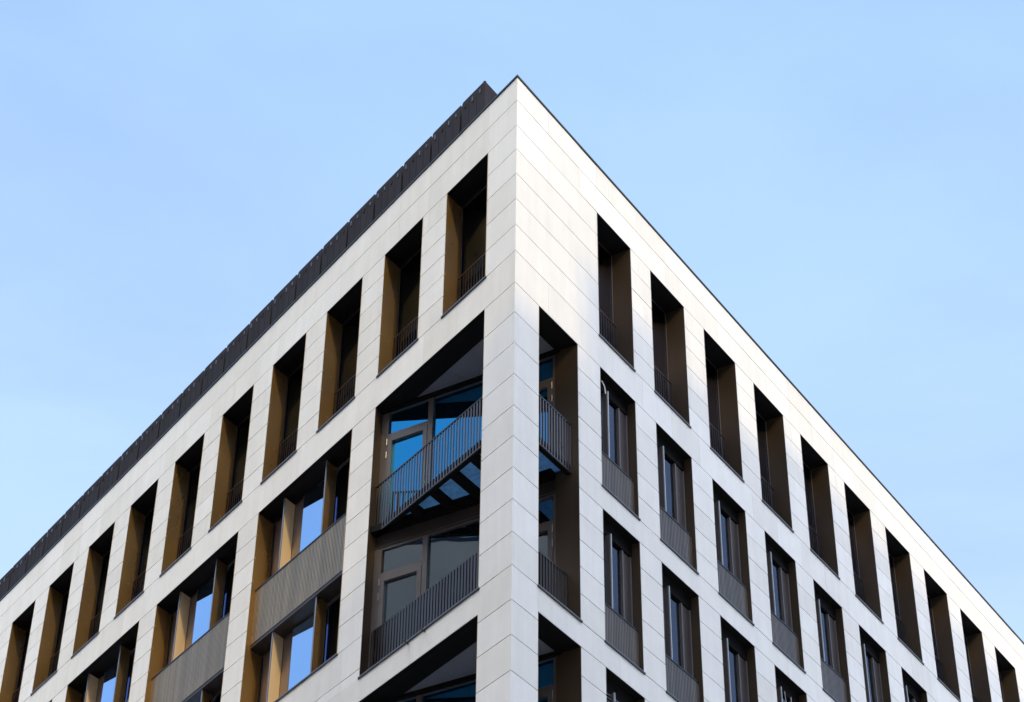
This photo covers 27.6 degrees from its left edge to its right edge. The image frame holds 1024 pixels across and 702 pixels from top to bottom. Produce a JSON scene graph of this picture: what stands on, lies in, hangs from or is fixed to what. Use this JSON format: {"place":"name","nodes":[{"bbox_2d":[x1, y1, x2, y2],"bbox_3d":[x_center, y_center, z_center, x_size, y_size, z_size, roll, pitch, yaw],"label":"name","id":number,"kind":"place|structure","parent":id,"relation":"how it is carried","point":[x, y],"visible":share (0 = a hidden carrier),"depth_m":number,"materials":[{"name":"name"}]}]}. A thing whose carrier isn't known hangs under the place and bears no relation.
{"place":"outdoors","nodes":[
{"label":"outdoors","id":0,"kind":"place"},
{"bbox_2d":[0,0,1023,641],"label":"sky","id":1,"kind":"structure","parent":0,"point":[845,178],"materials":[{"name":"blue"}]},
{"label":"pavement","id":2,"kind":"structure","parent":0,"visible":0},
{"bbox_2d":[0,74,1023,701],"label":"office building","id":3,"kind":"structure","parent":2,"relation":"on","point":[488,394],"depth_m":43.12,"materials":[{"name":"pale stone"},{"name":"glass"},{"name":"dark metal"}]},
{"bbox_2d":[0,600,35,701],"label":"window","id":4,"kind":"structure","parent":3,"relation":"in","point":[21,627],"depth_m":56.36,"materials":[{"name":"brown metal"}]},
{"bbox_2d":[30,562,73,695],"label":"window","id":5,"kind":"structure","parent":3,"relation":"in","point":[58,594],"depth_m":54.65,"materials":[{"name":"brown metal"}]},
{"bbox_2d":[71,522,114,658],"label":"window","id":6,"kind":"structure","parent":3,"relation":"in","point":[95,578],"depth_m":53.07,"materials":[{"name":"brown metal"}]},
{"bbox_2d":[65,620,139,701],"bbox_3d":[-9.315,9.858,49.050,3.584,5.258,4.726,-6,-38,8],"label":"bay window","id":7,"kind":"structure","parent":3,"relation":"in","point":[108,679],"depth_m":50.09,"materials":[{"name":"brown metal"}]},
{"bbox_2d":[114,478,158,618],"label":"window","id":8,"kind":"structure","parent":3,"relation":"in","point":[134,566],"depth_m":51.49,"materials":[{"name":"brown metal"}]},
{"bbox_2d":[159,433,204,576],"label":"window","id":9,"kind":"structure","parent":3,"relation":"in","point":[181,516],"depth_m":49.92,"materials":[{"name":"brown metal"}]},
{"bbox_2d":[144,531,238,701],"bbox_3d":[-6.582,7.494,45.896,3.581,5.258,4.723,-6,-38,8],"label":"bay window","id":10,"kind":"structure","parent":3,"relation":"in","point":[189,645],"depth_m":46.38,"materials":[{"name":"brown metal"}]},
{"bbox_2d":[208,385,253,532],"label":"window","id":11,"kind":"structure","parent":3,"relation":"in","point":[233,444],"depth_m":48.35,"materials":[{"name":"brown metal"}]},
{"bbox_2d":[260,332,306,484],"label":"window","id":12,"kind":"structure","parent":3,"relation":"in","point":[287,373],"depth_m":46.76,"materials":[{"name":"brown metal"}]},
{"bbox_2d":[240,428,352,701],"bbox_3d":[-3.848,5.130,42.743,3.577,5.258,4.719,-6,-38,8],"label":"bay window","id":13,"kind":"structure","parent":3,"relation":"in","point":[294,614],"depth_m":42.68,"materials":[{"name":"brown metal"}]},
{"bbox_2d":[316,277,362,433],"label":"window","id":14,"kind":"structure","parent":3,"relation":"in","point":[339,369],"depth_m":45.17,"materials":[{"name":"brown metal"}]},
{"bbox_2d":[376,218,422,377],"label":"window","id":15,"kind":"structure","parent":3,"relation":"in","point":[402,263],"depth_m":43.60,"materials":[{"name":"black glass"}]},
{"bbox_2d":[441,154,487,318],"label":"window","id":16,"kind":"structure","parent":3,"relation":"in","point":[466,207],"depth_m":42.00,"materials":[{"name":"brown metal"}]},
{"bbox_2d":[597,213,635,371],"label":"window","id":17,"kind":"structure","parent":3,"relation":"in","point":[614,255],"depth_m":43.25,"materials":[{"name":"brown metal"}]},
{"bbox_2d":[600,367,640,520],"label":"window","id":18,"kind":"structure","parent":3,"relation":"in","point":[618,410],"depth_m":40.59,"materials":[{"name":"brown metal"}]},
{"bbox_2d":[602,508,645,674],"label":"window","id":19,"kind":"structure","parent":3,"relation":"in","point":[622,565],"depth_m":38.57,"materials":[{"name":"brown metal"}]},
{"bbox_2d":[606,667,644,701],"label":"window","id":20,"kind":"structure","parent":3,"relation":"in","point":[617,690],"depth_m":37.06,"materials":[{"name":"black glass"}]},
{"bbox_2d":[650,270,691,428],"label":"window","id":21,"kind":"structure","parent":3,"relation":"in","point":[668,323],"depth_m":44.80,"materials":[{"name":"brown metal"}]},
{"bbox_2d":[656,423,698,574],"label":"window","id":22,"kind":"structure","parent":3,"relation":"in","point":[675,478],"depth_m":42.13,"materials":[{"name":"black glass"}]},
{"bbox_2d":[661,562,703,701],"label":"window","id":23,"kind":"structure","parent":3,"relation":"in","point":[682,634],"depth_m":40.17,"materials":[{"name":"grey glass"}]},
{"bbox_2d":[703,328,744,482],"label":"window","id":24,"kind":"structure","parent":3,"relation":"in","point":[724,429],"depth_m":46.40,"materials":[{"name":"brown metal"}]},
{"bbox_2d":[712,478,754,625],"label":"window","id":25,"kind":"structure","parent":3,"relation":"in","point":[730,518],"depth_m":43.74,"materials":[{"name":"black glass"}]},
{"bbox_2d":[720,615,757,701],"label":"window","id":26,"kind":"structure","parent":3,"relation":"in","point":[738,654],"depth_m":42.10,"materials":[{"name":"black glass"}]},
{"bbox_2d":[753,383,793,532],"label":"window","id":27,"kind":"structure","parent":3,"relation":"in","point":[769,420],"depth_m":48.00,"materials":[{"name":"brown metal"}]},
{"bbox_2d":[764,530,805,673],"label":"window","id":28,"kind":"structure","parent":3,"relation":"in","point":[781,567],"depth_m":45.35,"materials":[{"name":"brown metal"}]},
{"bbox_2d":[774,664,806,701],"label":"window","id":29,"kind":"structure","parent":3,"relation":"in","point":[787,690],"depth_m":43.85,"materials":[{"name":"black glass"}]},
{"bbox_2d":[800,434,840,579],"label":"window","id":30,"kind":"structure","parent":3,"relation":"in","point":[815,469],"depth_m":49.60,"materials":[{"name":"black glass"}]},
{"bbox_2d":[813,579,850,701],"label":"window","id":31,"kind":"structure","parent":3,"relation":"in","point":[830,625],"depth_m":46.98,"materials":[{"name":"black glass"}]},
{"bbox_2d":[844,482,883,623],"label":"window","id":32,"kind":"structure","parent":3,"relation":"in","point":[858,514],"depth_m":51.20,"materials":[{"name":"brown metal"}]},
{"bbox_2d":[859,625,890,701],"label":"window","id":33,"kind":"structure","parent":3,"relation":"in","point":[877,688],"depth_m":48.90,"materials":[{"name":"black glass"}]},
{"bbox_2d":[885,527,923,664],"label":"window","id":34,"kind":"structure","parent":3,"relation":"in","point":[908,635],"depth_m":52.80,"materials":[{"name":"brown metal"}]},
{"bbox_2d":[901,667,927,701],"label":"window","id":35,"kind":"structure","parent":3,"relation":"in","point":[913,692],"depth_m":50.68,"materials":[{"name":"black glass"}]},
{"bbox_2d":[923,568,961,701],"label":"window","id":36,"kind":"structure","parent":3,"relation":"in","point":[942,638],"depth_m":54.38,"materials":[{"name":"brown metal"}]},
{"bbox_2d":[960,609,991,701],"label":"window","id":37,"kind":"structure","parent":3,"relation":"in","point":[973,639],"depth_m":56.20,"materials":[{"name":"brown metal"}]},
{"bbox_2d":[994,646,1019,701],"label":"window","id":38,"kind":"structure","parent":3,"relation":"in","point":[1006,672],"depth_m":58.06,"materials":[{"name":"brown metal"}]}
]}

